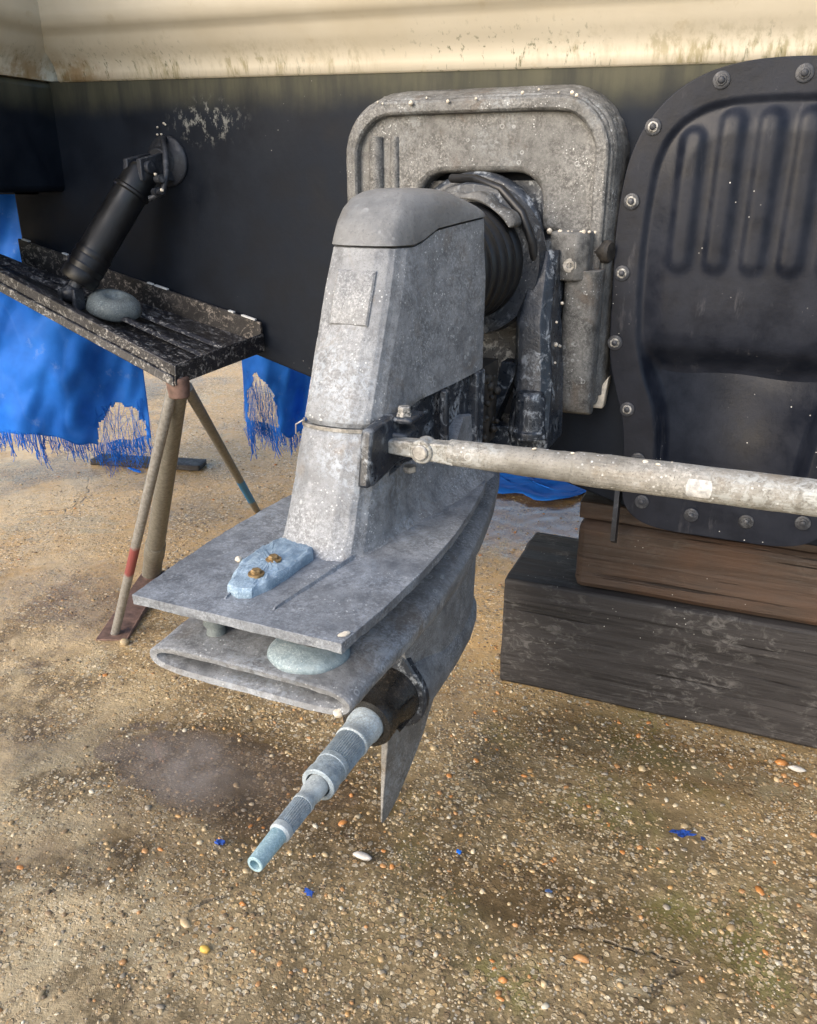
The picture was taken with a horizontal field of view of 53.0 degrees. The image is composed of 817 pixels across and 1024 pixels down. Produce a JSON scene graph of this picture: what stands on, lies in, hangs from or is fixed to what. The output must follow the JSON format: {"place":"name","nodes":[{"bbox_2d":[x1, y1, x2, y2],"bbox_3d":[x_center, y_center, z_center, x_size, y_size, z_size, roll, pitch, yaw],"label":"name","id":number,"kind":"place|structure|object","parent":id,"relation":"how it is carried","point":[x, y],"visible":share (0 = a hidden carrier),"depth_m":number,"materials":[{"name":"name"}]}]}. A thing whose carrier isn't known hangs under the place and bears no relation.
{"place":"outdoors","nodes":[
{"label":"outdoors","id":0,"kind":"place"},
{"bbox_2d":[0,360,816,1023],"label":"ground","id":1,"kind":"structure","parent":0,"point":[56,714],"depth_m":1.31,"materials":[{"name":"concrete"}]},
{"bbox_2d":[120,638,129,645],"bbox_3d":[-0.627,0.287,1.809,0.018,0.017,0.019,9,24,22],"label":"stone","id":2,"kind":"object","parent":1,"relation":"on","point":[124,641],"visible":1,"depth_m":1.80,"materials":[{"name":"beige stone"}]},
{"bbox_2d":[90,453,206,470],"bbox_3d":[-0.946,-0.183,2.980,0.424,0.021,0.084,3,22,9],"label":"timber plank","id":3,"kind":"object","parent":1,"relation":"on","point":[191,464],"visible":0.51,"depth_m":2.96,"materials":[{"name":"grey wood"}]},
{"bbox_2d":[96,376,259,640],"bbox_3d":[-0.569,-0.108,1.966,0.305,0.657,1.021,-2,22,-5],"label":"prop stand","id":4,"kind":"object","parent":1,"relation":"on","point":[125,619],"visible":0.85,"depth_m":1.70,"materials":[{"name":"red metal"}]},
{"bbox_2d":[200,945,209,953],"bbox_3d":[-0.272,0.582,1.091,0.016,0.008,0.011,9,24,22],"label":"stone","id":5,"kind":"object","parent":1,"relation":"on","point":[204,949],"visible":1,"depth_m":1.09,"materials":[{"name":"yellow stone"}]},
{"bbox_2d":[214,839,224,845],"bbox_3d":[-0.292,0.511,1.267,0.016,0.006,0.010,9,24,22],"label":"paint flake","id":6,"kind":"object","parent":1,"relation":"on","point":[219,841],"visible":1,"depth_m":1.27,"materials":[{"name":"blue paint"}]},
{"bbox_2d":[304,887,313,896],"bbox_3d":[-0.144,0.548,1.179,0.018,0.003,0.011,9,24,22],"label":"paint flake","id":7,"kind":"object","parent":1,"relation":"on","point":[308,891],"visible":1,"depth_m":1.18,"materials":[{"name":"blue paint"}]},
{"bbox_2d":[353,851,371,860],"bbox_3d":[-0.070,0.522,1.243,0.033,0.008,0.012,9,24,22],"label":"stone","id":8,"kind":"object","parent":1,"relation":"on","point":[363,856],"visible":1,"depth_m":1.24,"materials":[{"name":"white stone"}]},
{"bbox_2d":[498,473,586,500],"bbox_3d":[0.443,-0.116,2.809,0.659,0.022,0.420,4,22,9],"label":"tarpaulin","id":9,"kind":"object","parent":1,"relation":"on","point":[539,489],"visible":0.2,"depth_m":2.72,"materials":[{"name":"blue plastic"}]},
{"bbox_2d":[500,532,816,748],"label":"timber block","id":10,"kind":"object","parent":1,"relation":"on","point":[564,631],"depth_m":1.54,"materials":[{"name":"grey wood"}]},
{"bbox_2d":[575,518,816,625],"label":"timber block","id":11,"kind":"object","parent":10,"relation":"on","point":[755,579],"depth_m":1.46,"materials":[{"name":"brown wood"}]},
{"bbox_2d":[580,491,816,552],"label":"timber packer","id":12,"kind":"object","parent":11,"relation":"on","point":[594,506],"visible":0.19,"depth_m":1.50,"materials":[{"name":"brown wood"}]},
{"bbox_2d":[0,0,816,545],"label":"boat hull","id":13,"kind":"object","parent":12,"relation":"on","point":[258,106],"visible":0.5,"depth_m":1.44,"materials":[{"name":"black paint"}]},
{"bbox_2d":[0,194,152,477],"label":"tarpaulin","id":14,"kind":"object","parent":13,"relation":"hanging from","point":[57,380],"visible":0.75,"depth_m":2.51,"materials":[{"name":"blue plastic"}]},
{"bbox_2d":[57,122,187,309],"bbox_3d":[-0.516,-0.540,1.496,0.252,0.322,0.130,-19,29,-40],"label":"trim actuator","id":15,"kind":"object","parent":13,"relation":"attached to","point":[163,162],"depth_m":1.48,"materials":[{"name":"black metal"}]},
{"bbox_2d":[0,238,263,385],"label":"trim tab","id":16,"kind":"object","parent":13,"relation":"attached to","point":[165,334],"depth_m":1.52,"materials":[{"name":"paint"}]},
{"bbox_2d":[242,355,310,460],"bbox_3d":[-0.288,-0.587,2.856,0.606,0.854,0.115,-4,22,-10],"label":"tarpaulin","id":17,"kind":"object","parent":13,"relation":"hanging from","point":[288,387],"visible":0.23,"depth_m":2.89,"materials":[{"name":"blue plastic"}]},
{"bbox_2d":[346,85,629,414],"bbox_3d":[0.099,-0.419,1.322,0.468,0.484,0.112,9,24,22],"label":"transom shield","id":18,"kind":"object","parent":13,"relation":"attached to","point":[566,148],"visible":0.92,"depth_m":1.25,"materials":[{"name":"metal"}]},
{"bbox_2d":[132,174,564,871],"bbox_3d":[-0.019,0.030,1.117,0.294,0.915,0.749,9,24,22],"label":"outdrive","id":19,"kind":"object","parent":18,"relation":"attached to","point":[340,582],"visible":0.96,"depth_m":0.92,"materials":[{"name":"metal"}]},
{"bbox_2d":[388,436,816,516],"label":"steering tie bar","id":20,"kind":"object","parent":19,"relation":"attached to","point":[757,490],"visible":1,"depth_m":0.81,"materials":[{"name":"metal"}]},
{"bbox_2d":[607,55,816,546],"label":"cover panel","id":21,"kind":"object","parent":13,"relation":"attached to","point":[712,342],"visible":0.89,"depth_m":1.21,"materials":[{"name":"black paint"}]},
{"bbox_2d":[669,829,696,837],"bbox_3d":[0.431,0.505,1.286,0.042,0.002,0.017,-1,22,-1],"label":"paint flake","id":22,"kind":"object","parent":1,"relation":"on","point":[682,833],"visible":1,"depth_m":1.29,"materials":[{"name":"blue paint"}]},
{"bbox_2d":[788,765,805,771],"bbox_3d":[0.674,0.446,1.421,0.030,0.010,0.012,9,24,22],"label":"stone","id":23,"kind":"object","parent":1,"relation":"on","point":[796,768],"visible":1,"depth_m":1.42,"materials":[{"name":"white stone"}]}
]}

